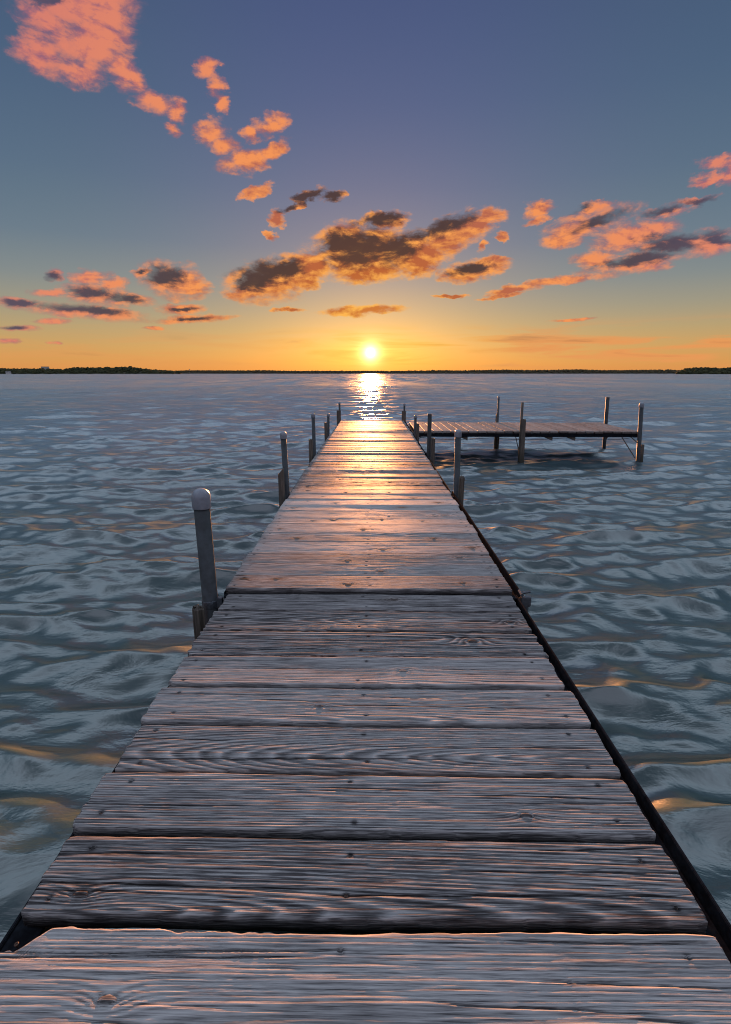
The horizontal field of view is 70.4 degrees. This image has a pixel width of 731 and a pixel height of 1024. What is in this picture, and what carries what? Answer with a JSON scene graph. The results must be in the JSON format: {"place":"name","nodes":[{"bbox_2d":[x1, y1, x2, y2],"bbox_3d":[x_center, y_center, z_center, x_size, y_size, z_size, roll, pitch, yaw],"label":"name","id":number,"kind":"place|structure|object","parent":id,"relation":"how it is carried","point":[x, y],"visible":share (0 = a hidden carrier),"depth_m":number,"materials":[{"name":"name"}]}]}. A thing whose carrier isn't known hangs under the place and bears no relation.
{"place":"outdoors","nodes":[
{"label":"outdoors","id":0,"kind":"place"},
{"bbox_2d":[0,371,175,373],"bbox_3d":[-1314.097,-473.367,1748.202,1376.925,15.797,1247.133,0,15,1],"label":"hills","id":1,"kind":"structure","parent":0,"point":[105,373],"depth_m":1665.82,"materials":[{"name":"plant"}]},
{"bbox_2d":[0,366,180,373],"bbox_3d":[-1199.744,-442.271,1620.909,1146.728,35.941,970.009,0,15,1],"label":"woods","id":2,"kind":"object","parent":1,"relation":"on","point":[108,370],"visible":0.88,"depth_m":1683.50,"materials":[{"name":"green plant"}]},
{"bbox_2d":[0,374,730,942],"bbox_3d":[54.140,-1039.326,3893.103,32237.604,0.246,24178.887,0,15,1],"label":"water","id":3,"kind":"structure","parent":0,"point":[614,556],"depth_m":5.04,"materials":[{"name":"blue liquid"}]},
{"bbox_2d":[0,402,730,1023],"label":"pier","id":4,"kind":"structure","parent":3,"relation":"in","point":[372,726],"depth_m":1.19,"materials":[{"name":"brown wood"}]},
{"bbox_2d":[409,396,643,462],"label":"side platform","id":5,"kind":"structure","parent":3,"relation":"in","point":[522,429],"depth_m":9.37,"materials":[{"name":"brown wood"}]},
{"bbox_2d":[0,0,730,370],"label":"sky","id":6,"kind":"structure","parent":0,"point":[286,185],"materials":[{"name":"blue"}]},
{"bbox_2d":[181,371,674,373],"bbox_3d":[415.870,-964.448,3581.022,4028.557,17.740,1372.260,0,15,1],"label":"hills","id":7,"kind":"structure","parent":0,"point":[431,373],"depth_m":3406.23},
{"bbox_2d":[167,369,678,373],"bbox_3d":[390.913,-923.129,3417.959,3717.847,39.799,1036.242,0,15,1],"label":"woods","id":8,"kind":"object","parent":7,"relation":"on","point":[585,371],"visible":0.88,"depth_m":3450.74,"materials":[{"name":"plant"}]},
{"bbox_3d":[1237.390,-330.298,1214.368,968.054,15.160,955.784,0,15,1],"label":"hills","id":9,"kind":"structure","parent":0,"visible":0},
{"bbox_2d":[675,367,730,373],"bbox_3d":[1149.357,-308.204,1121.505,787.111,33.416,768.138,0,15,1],"label":"woods","id":10,"kind":"object","parent":9,"relation":"on","point":[702,370],"visible":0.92,"depth_m":1251.67,"materials":[{"name":"green plant"}]}
]}

